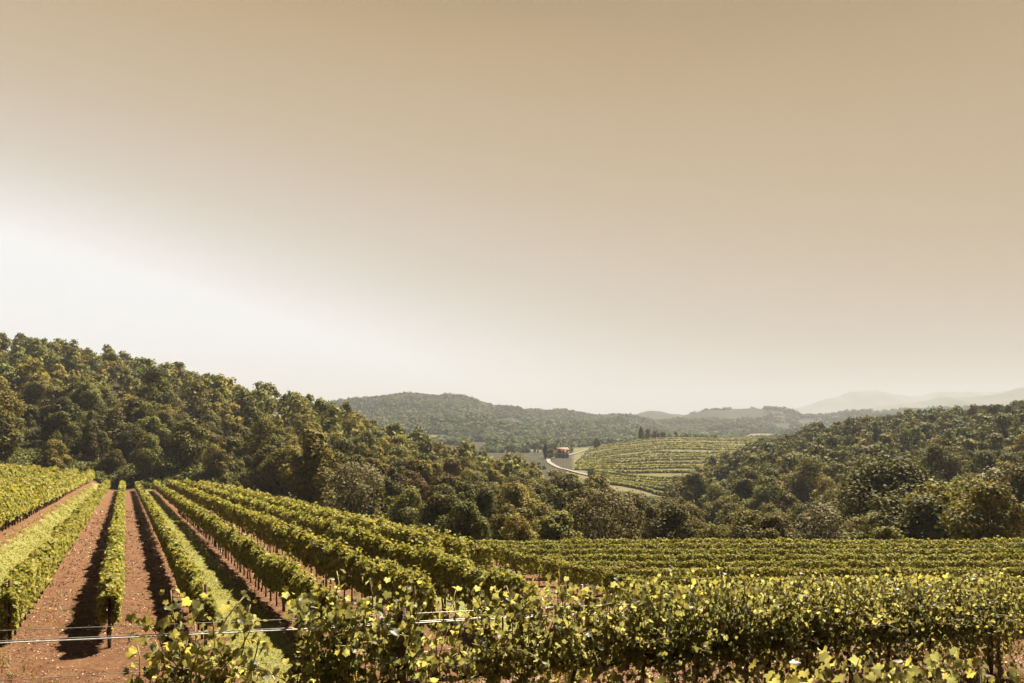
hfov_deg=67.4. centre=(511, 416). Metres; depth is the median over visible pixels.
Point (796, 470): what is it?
broadleaf tree
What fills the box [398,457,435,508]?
broadleaf tree
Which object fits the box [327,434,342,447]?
broadleaf tree
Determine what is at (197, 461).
broadleaf tree
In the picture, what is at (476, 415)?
woodland
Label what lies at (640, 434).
cypress tree
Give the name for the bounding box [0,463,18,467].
vine row
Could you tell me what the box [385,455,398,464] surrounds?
broadleaf tree
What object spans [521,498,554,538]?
broadleaf tree
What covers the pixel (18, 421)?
broadleaf tree
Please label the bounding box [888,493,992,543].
broadleaf tree
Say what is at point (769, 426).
woodland
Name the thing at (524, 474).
broadleaf tree
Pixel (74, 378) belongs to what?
broadleaf tree
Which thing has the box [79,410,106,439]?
broadleaf tree
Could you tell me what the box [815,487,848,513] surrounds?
broadleaf tree
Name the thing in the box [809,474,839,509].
broadleaf tree
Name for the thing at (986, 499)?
broadleaf tree
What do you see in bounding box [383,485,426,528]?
broadleaf tree
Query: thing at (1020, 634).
vine row
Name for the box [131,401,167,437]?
broadleaf tree
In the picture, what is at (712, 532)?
broadleaf tree
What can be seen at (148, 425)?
broadleaf tree
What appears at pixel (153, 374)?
broadleaf tree
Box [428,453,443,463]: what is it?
broadleaf tree
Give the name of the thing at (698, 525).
broadleaf tree
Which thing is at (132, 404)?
broadleaf tree
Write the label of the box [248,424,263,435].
broadleaf tree
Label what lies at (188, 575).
vine row
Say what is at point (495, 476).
broadleaf tree
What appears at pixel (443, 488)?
broadleaf tree
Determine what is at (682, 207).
sky
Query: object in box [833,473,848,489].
broadleaf tree
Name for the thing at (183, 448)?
broadleaf tree
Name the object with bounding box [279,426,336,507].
broadleaf tree
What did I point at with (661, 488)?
vine row
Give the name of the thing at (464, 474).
broadleaf tree
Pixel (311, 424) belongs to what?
broadleaf tree
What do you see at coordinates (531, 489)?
broadleaf tree
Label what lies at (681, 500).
broadleaf tree
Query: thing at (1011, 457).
broadleaf tree
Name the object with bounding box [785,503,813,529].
broadleaf tree
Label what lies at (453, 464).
broadleaf tree
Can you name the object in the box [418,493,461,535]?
broadleaf tree
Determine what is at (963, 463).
broadleaf tree
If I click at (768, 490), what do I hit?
broadleaf tree
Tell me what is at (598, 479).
broadleaf tree
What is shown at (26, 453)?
undergrowth
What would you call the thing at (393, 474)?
broadleaf tree
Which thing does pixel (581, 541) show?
vine row
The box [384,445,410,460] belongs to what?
broadleaf tree
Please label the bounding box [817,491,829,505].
broadleaf tree
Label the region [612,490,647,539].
broadleaf tree
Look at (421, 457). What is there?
broadleaf tree
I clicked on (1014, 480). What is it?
broadleaf tree
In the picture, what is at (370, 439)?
broadleaf tree
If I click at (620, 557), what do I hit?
vine row
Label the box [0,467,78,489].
vine row
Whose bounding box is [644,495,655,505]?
broadleaf tree
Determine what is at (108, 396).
broadleaf tree
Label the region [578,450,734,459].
vine row
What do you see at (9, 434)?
broadleaf tree
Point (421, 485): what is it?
broadleaf tree
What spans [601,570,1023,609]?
vine row
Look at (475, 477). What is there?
broadleaf tree
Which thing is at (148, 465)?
broadleaf tree
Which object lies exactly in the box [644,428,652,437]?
broadleaf tree
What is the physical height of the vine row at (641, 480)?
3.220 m
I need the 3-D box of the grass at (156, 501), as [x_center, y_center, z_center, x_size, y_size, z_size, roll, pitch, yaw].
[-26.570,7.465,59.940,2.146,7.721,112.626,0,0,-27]
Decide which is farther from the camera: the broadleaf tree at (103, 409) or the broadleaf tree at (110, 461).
the broadleaf tree at (103, 409)
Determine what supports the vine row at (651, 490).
on the ground at (114, 659)
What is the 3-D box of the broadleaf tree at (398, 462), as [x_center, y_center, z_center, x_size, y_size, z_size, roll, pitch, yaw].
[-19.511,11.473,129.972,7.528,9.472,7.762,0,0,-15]
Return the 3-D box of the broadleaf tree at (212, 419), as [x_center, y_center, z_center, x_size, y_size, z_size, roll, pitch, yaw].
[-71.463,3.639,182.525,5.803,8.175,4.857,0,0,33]
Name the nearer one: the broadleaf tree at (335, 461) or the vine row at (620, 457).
the broadleaf tree at (335, 461)
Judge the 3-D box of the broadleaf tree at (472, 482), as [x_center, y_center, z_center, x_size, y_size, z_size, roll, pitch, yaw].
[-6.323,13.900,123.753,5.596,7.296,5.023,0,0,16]
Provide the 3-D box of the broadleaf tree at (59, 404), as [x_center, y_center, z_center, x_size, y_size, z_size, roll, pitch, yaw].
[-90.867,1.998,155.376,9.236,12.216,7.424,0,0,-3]
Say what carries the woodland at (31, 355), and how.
on the ground at (114, 659)
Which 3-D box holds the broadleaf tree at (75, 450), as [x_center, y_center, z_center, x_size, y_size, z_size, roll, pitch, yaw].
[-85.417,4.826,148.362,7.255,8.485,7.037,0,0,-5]
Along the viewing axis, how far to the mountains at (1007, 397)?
3886.41 m
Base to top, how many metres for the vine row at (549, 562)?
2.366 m
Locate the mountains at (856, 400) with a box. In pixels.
[794,390,1009,413]
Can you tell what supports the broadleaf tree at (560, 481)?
on the ground at (114, 659)
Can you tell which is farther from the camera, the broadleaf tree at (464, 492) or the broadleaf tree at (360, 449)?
the broadleaf tree at (360, 449)
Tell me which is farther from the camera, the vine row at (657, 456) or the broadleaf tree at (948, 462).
the vine row at (657, 456)
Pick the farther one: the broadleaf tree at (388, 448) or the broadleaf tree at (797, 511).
the broadleaf tree at (388, 448)
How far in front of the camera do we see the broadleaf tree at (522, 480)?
153.12 m
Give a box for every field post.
[581,584,582,642]
[585,584,588,630]
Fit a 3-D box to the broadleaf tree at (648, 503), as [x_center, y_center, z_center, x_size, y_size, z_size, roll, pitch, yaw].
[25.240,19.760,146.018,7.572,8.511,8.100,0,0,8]
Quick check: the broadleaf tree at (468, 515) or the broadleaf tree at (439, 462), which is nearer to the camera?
the broadleaf tree at (468, 515)
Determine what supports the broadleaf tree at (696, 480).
on the ground at (114, 659)
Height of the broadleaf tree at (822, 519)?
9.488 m
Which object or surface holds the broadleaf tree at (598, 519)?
on the ground at (114, 659)
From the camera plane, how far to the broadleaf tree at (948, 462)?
157.69 m
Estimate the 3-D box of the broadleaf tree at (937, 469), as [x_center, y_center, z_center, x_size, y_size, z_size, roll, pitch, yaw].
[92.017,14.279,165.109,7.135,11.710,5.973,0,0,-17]
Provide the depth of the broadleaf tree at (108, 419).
151.44 m
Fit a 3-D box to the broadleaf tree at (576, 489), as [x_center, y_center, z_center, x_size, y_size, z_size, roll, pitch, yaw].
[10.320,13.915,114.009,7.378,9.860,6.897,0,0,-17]
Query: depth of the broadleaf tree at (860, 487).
86.21 m
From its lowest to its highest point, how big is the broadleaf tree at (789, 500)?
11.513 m
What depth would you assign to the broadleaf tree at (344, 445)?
155.23 m
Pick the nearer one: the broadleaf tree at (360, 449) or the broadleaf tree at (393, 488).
the broadleaf tree at (393, 488)
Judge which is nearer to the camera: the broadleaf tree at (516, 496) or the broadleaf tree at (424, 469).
the broadleaf tree at (516, 496)
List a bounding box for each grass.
[0,485,94,653]
[150,495,303,682]
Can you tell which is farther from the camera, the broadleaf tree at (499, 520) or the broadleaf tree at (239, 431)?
the broadleaf tree at (239, 431)
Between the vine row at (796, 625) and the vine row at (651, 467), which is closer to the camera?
the vine row at (796, 625)
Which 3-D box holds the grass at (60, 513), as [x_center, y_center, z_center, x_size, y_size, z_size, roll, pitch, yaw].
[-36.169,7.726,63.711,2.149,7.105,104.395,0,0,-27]
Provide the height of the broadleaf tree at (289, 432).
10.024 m
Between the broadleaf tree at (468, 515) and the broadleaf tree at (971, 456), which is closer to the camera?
the broadleaf tree at (468, 515)
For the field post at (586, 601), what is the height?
1.900 m
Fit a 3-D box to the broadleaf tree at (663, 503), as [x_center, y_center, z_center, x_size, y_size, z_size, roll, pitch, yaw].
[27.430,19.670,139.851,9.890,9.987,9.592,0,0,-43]
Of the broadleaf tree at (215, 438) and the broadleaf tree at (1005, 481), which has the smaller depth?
the broadleaf tree at (1005, 481)
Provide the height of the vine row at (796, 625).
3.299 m
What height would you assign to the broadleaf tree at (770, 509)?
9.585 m
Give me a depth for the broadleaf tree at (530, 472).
171.69 m
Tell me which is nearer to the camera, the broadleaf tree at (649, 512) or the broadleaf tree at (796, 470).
the broadleaf tree at (649, 512)
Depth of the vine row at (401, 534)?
41.65 m
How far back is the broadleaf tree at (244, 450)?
153.51 m
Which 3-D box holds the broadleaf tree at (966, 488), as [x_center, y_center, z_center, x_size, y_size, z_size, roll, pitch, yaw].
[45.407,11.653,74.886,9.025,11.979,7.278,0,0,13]
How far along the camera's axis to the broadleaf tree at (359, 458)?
112.90 m
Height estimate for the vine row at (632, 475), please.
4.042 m
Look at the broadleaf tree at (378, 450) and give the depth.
145.47 m
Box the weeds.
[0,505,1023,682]
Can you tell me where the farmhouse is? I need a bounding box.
[554,446,568,457]
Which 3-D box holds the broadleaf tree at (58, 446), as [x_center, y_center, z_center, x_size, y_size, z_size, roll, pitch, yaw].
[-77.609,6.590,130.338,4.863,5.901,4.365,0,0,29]
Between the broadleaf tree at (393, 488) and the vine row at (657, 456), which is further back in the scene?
the vine row at (657, 456)
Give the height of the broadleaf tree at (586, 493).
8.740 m
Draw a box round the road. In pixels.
[546,448,588,474]
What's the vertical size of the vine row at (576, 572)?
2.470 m
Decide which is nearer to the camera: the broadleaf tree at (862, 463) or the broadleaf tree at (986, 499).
the broadleaf tree at (986, 499)
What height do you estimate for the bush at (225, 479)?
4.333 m
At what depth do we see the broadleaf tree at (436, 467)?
127.64 m
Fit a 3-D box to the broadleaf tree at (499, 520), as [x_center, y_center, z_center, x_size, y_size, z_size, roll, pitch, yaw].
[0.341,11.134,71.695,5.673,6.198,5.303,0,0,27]
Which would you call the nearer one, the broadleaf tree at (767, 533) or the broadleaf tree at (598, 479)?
the broadleaf tree at (767, 533)
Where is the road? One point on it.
(549, 461)
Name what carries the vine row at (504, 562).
on the ground at (114, 659)
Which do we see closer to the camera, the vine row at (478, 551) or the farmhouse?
the vine row at (478, 551)
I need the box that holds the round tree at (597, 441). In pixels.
[593,438,600,446]
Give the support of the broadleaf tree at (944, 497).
on the ground at (114, 659)
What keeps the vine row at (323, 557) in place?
on the ground at (114, 659)
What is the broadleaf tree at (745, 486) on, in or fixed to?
on the ground at (114, 659)
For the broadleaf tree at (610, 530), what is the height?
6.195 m
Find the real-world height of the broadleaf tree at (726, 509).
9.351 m
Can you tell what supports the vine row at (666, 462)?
on the ground at (114, 659)
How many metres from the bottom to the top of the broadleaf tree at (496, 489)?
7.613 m
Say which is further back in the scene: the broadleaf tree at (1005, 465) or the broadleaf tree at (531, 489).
the broadleaf tree at (1005, 465)
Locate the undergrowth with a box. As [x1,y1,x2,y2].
[0,440,880,557]
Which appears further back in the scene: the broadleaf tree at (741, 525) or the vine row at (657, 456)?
the vine row at (657, 456)
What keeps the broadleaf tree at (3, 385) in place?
on the ground at (114, 659)
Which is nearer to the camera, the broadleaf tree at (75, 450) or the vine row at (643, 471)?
the broadleaf tree at (75, 450)
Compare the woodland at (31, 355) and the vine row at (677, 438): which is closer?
the woodland at (31, 355)
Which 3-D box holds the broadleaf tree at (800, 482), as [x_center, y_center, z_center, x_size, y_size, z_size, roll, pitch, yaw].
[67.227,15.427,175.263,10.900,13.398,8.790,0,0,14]
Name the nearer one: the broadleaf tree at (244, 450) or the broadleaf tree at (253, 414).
the broadleaf tree at (244, 450)
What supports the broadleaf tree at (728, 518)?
on the ground at (114, 659)
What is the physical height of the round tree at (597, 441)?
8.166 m
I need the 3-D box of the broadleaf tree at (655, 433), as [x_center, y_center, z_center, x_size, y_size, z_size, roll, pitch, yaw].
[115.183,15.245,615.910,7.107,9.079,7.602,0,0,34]
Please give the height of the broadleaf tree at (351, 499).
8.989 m
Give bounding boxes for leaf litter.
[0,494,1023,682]
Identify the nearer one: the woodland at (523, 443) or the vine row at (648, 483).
the vine row at (648, 483)
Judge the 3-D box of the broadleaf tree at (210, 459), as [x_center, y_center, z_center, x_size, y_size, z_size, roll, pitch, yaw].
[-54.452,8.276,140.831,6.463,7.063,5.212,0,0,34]
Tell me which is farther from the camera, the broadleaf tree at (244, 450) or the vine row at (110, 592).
the broadleaf tree at (244, 450)
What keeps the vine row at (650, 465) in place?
on the ground at (114, 659)
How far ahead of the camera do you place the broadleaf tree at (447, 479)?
106.72 m
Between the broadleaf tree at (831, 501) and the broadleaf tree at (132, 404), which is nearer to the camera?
the broadleaf tree at (831, 501)
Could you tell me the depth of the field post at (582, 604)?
20.38 m
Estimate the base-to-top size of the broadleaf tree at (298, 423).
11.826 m
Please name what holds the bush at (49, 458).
on the ground at (114, 659)
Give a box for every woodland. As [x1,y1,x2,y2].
[0,332,608,488]
[329,391,702,437]
[426,428,789,469]
[660,399,1023,503]
[688,405,975,436]
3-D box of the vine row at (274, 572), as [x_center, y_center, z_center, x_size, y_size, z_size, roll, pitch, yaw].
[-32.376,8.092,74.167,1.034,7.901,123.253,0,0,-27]
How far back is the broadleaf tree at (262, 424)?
137.28 m
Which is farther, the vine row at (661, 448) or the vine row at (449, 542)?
the vine row at (661, 448)
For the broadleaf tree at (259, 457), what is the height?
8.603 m
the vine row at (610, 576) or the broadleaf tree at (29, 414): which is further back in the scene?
the broadleaf tree at (29, 414)
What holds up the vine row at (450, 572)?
on the ground at (114, 659)
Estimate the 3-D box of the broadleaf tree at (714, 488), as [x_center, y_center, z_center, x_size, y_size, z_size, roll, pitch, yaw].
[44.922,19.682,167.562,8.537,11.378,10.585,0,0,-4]
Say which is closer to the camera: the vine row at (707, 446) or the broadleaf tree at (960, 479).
the broadleaf tree at (960, 479)
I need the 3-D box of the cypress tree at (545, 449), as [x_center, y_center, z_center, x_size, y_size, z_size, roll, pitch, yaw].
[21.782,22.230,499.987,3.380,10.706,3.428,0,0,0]
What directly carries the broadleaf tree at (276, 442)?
on the ground at (114, 659)
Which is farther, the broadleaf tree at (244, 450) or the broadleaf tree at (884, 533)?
the broadleaf tree at (244, 450)
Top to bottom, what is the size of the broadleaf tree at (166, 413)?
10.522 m
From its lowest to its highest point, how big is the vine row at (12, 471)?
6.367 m
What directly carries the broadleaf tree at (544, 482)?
on the ground at (114, 659)
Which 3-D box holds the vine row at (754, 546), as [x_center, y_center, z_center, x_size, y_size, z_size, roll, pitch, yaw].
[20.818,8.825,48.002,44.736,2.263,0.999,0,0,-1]
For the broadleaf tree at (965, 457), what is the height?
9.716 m
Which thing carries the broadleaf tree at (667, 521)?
on the ground at (114, 659)
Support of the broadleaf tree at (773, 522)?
on the ground at (114, 659)
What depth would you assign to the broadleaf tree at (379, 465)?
122.78 m
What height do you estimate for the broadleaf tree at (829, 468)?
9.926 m
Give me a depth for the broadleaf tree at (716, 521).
135.98 m
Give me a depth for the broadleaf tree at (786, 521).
90.14 m
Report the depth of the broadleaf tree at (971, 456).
189.06 m
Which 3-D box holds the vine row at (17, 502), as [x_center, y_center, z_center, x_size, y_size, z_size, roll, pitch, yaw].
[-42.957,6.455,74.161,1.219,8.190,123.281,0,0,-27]
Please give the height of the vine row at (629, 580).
2.598 m
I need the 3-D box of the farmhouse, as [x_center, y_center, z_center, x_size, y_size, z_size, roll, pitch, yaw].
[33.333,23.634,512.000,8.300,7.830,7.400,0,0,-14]
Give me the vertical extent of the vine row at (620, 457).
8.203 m
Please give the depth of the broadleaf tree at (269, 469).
114.01 m
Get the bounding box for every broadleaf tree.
[0,378,16,396]
[0,389,27,444]
[0,406,24,461]
[1,410,29,452]
[15,373,53,423]
[17,404,41,442]
[32,396,86,434]
[35,387,67,425]
[38,411,82,454]
[39,438,70,467]
[53,421,85,455]
[55,374,97,411]
[62,380,105,418]
[78,419,112,459]
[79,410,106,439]
[92,406,146,458]
[96,401,109,428]
[98,385,125,424]
[98,449,125,470]
[110,423,147,462]
[119,397,146,424]
[130,432,162,477]
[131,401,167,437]
[133,416,171,456]
[135,366,180,416]
[154,403,177,425]
[158,419,183,452]
[160,418,211,471]
[173,412,188,431]
[179,435,204,465]
[198,421,222,448]
[201,442,232,475]
[205,415,223,436]
[217,436,244,472]
[219,423,250,461]
[239,406,264,428]
[240,438,252,466]
[242,414,296,473]
[243,445,279,492]
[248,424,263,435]
[248,433,288,471]
[256,444,302,496]
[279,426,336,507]
[280,427,301,451]
[291,412,322,436]
[298,420,332,453]
[300,435,338,479]
[322,459,384,516]
[324,449,363,511]
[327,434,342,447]
[330,431,341,436]
[332,436,362,463]
[342,454,371,508]
[351,430,381,456]
[352,440,384,466]
[352,475,393,518]
[364,457,389,491]
[369,444,386,463]
[369,475,407,520]
[377,437,395,451]
[381,465,414,517]
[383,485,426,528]
[384,444,409,456]
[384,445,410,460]
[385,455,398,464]
[387,469,429,517]
[388,456,408,471]
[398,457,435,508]
[414,453,432,463]
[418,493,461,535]
[420,472,459,507]
[425,483,455,524]
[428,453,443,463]
[430,462,443,487]
[431,499,492,542]
[432,460,454,475]
[441,457,462,479]
[452,456,475,477]
[452,478,499,535]
[459,468,487,483]
[464,470,485,484]
[468,480,482,487]
[470,485,497,534]
[486,469,505,493]
[487,502,537,540]
[490,482,503,500]
[491,480,533,534]
[498,511,539,543]
[505,482,545,505]
[506,468,535,486]
[510,477,532,486]
[512,468,537,483]
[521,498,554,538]
[525,485,536,499]
[527,482,548,503]
[534,484,571,514]
[535,510,583,544]
[538,472,566,495]
[547,449,554,457]
[549,473,582,505]
[559,477,599,505]
[563,497,604,543]
[572,486,644,540]
[579,511,626,542]
[580,487,607,522]
[585,472,618,514]
[587,467,595,476]
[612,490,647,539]
[617,490,632,498]
[633,506,659,540]
[641,500,706,543]
[643,500,658,516]
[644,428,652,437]
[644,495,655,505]
[645,497,678,513]
[652,430,659,437]
[667,496,686,509]
[676,512,707,538]
[682,503,705,523]
[684,471,708,507]
[697,494,732,524]
[697,522,730,539]
[698,481,740,515]
[713,514,721,530]
[717,503,739,522]
[718,493,743,512]
[720,511,737,531]
[725,507,761,542]
[728,478,755,504]
[731,469,762,498]
[739,475,785,517]
[747,515,797,543]
[752,480,799,513]
[754,467,791,506]
[755,528,781,542]
[757,502,781,517]
[773,512,802,537]
[784,455,826,510]
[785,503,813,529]
[786,497,856,543]
[792,466,811,505]
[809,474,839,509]
[814,449,950,540]
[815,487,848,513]
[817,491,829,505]
[819,460,845,482]
[820,497,849,526]
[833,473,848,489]
[837,513,869,539]
[839,494,917,543]
[844,452,880,475]
[866,526,903,544]
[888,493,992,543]
[899,479,968,539]
[911,443,968,489]
[925,461,957,481]
[936,478,1023,544]
[942,446,961,457]
[944,474,1020,530]
[949,474,974,492]
[955,460,974,479]
[957,454,971,461]
[959,449,999,476]
[959,472,975,480]
[962,473,1011,511]
[964,449,980,460]
[979,462,1023,507]
[990,460,1017,475]
[992,468,1017,494]
[999,451,1023,465]
[1001,432,1023,454]
[1016,451,1023,460]
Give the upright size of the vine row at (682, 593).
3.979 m
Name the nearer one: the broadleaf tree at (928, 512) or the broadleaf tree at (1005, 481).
the broadleaf tree at (928, 512)
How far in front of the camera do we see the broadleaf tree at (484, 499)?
77.10 m
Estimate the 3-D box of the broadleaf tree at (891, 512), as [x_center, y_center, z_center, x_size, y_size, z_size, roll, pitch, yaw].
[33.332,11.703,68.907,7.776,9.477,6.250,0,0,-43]
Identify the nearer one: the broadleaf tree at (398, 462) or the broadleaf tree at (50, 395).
the broadleaf tree at (398, 462)
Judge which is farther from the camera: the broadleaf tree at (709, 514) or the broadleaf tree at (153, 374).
the broadleaf tree at (153, 374)
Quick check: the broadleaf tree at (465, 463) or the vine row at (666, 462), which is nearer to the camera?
the broadleaf tree at (465, 463)
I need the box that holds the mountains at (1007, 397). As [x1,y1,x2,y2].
[864,387,1023,410]
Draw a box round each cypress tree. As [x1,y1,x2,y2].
[543,442,547,457]
[638,427,643,440]
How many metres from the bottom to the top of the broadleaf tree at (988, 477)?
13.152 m
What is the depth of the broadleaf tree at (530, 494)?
105.54 m
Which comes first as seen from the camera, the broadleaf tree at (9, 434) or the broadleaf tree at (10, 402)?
the broadleaf tree at (9, 434)
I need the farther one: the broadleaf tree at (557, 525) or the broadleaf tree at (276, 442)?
the broadleaf tree at (276, 442)
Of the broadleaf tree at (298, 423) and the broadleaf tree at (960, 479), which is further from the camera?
the broadleaf tree at (298, 423)
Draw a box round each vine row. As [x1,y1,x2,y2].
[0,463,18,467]
[0,464,41,471]
[0,465,59,477]
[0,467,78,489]
[0,469,95,531]
[0,479,110,643]
[0,564,1023,682]
[95,480,126,648]
[134,481,217,644]
[152,480,337,647]
[167,479,436,647]
[183,477,538,629]
[199,479,443,552]
[216,482,469,559]
[244,489,493,567]
[477,535,1023,560]
[487,540,1023,571]
[497,545,1023,577]
[509,550,1023,584]
[537,556,1023,591]
[556,560,1023,598]
[573,467,693,472]
[574,453,731,463]
[575,460,707,465]
[575,463,705,467]
[576,451,734,461]
[576,456,719,463]
[576,465,702,469]
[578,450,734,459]
[580,447,737,457]
[582,445,739,455]
[583,443,743,454]
[585,441,753,451]
[588,438,757,449]
[589,437,759,447]
[591,469,676,478]
[596,472,671,480]
[596,476,671,485]
[599,474,671,483]
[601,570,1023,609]
[605,481,664,495]
[606,479,664,490]
[619,437,761,443]
[625,575,1021,608]
[641,583,1013,631]
[655,642,1020,682]
[668,589,1022,641]
[718,589,1023,644]
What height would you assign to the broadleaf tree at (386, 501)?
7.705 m
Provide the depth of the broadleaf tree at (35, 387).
180.28 m
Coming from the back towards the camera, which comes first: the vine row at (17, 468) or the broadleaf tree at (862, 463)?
the broadleaf tree at (862, 463)
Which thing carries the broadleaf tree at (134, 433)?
on the ground at (114, 659)
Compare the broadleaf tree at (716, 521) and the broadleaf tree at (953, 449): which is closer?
the broadleaf tree at (716, 521)
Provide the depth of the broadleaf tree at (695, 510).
125.12 m
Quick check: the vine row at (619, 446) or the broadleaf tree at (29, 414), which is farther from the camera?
the vine row at (619, 446)
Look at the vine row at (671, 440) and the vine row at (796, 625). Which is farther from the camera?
the vine row at (671, 440)
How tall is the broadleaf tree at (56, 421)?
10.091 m
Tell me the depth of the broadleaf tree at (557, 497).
110.99 m
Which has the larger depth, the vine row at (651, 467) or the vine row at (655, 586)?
the vine row at (651, 467)
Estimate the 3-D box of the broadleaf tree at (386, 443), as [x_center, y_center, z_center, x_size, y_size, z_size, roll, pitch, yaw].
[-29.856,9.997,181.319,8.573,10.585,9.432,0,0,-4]
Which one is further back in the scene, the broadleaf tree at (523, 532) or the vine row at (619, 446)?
the vine row at (619, 446)
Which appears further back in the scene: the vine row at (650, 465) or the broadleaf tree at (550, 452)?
the broadleaf tree at (550, 452)
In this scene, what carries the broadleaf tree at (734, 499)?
on the ground at (114, 659)
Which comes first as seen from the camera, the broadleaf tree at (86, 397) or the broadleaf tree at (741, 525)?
the broadleaf tree at (741, 525)
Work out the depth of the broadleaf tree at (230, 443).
143.59 m
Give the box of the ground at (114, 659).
[0,351,1023,682]
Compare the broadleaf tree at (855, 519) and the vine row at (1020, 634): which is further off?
the broadleaf tree at (855, 519)
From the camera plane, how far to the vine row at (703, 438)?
620.47 m
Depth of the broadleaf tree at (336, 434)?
175.23 m
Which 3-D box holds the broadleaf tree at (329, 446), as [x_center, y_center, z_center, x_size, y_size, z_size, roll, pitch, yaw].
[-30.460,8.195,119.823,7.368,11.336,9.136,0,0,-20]
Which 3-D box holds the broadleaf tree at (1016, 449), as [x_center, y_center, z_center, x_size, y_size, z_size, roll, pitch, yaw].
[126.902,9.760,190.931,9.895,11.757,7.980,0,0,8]
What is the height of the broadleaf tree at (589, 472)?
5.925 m
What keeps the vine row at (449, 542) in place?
on the ground at (114, 659)
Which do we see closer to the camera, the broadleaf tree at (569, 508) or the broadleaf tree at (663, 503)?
the broadleaf tree at (569, 508)
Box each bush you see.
[36,448,72,468]
[217,475,242,486]
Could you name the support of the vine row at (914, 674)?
on the ground at (114, 659)
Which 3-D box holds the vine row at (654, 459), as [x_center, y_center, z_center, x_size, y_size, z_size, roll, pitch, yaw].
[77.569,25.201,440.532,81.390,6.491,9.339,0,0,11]
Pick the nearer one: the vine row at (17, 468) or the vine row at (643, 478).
the vine row at (17, 468)
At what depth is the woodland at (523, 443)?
734.02 m
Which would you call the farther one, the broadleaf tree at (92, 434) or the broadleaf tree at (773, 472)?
the broadleaf tree at (773, 472)
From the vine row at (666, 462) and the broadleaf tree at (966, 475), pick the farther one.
the vine row at (666, 462)
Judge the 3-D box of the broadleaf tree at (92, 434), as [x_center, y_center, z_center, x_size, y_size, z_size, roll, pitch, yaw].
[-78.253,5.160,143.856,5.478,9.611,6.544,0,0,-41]
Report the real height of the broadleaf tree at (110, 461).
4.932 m
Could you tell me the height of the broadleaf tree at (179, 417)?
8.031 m
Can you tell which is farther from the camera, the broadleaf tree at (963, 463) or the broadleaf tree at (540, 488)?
the broadleaf tree at (963, 463)
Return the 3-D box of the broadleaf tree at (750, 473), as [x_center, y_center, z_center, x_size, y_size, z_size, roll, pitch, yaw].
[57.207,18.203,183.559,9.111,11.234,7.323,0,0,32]
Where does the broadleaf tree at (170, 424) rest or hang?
on the ground at (114, 659)
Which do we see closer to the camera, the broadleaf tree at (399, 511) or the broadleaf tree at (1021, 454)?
the broadleaf tree at (399, 511)
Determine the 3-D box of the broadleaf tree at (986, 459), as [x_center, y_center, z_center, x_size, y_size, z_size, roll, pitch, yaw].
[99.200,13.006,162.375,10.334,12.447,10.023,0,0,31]
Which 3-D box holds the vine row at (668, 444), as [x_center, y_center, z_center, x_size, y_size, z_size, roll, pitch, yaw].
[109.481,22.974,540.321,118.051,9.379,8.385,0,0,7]
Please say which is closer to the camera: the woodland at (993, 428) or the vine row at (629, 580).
the vine row at (629, 580)
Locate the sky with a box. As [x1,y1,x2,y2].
[0,0,1023,414]
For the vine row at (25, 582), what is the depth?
24.82 m
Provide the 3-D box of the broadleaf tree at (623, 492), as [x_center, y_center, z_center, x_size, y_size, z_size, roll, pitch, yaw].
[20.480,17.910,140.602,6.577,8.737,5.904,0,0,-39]

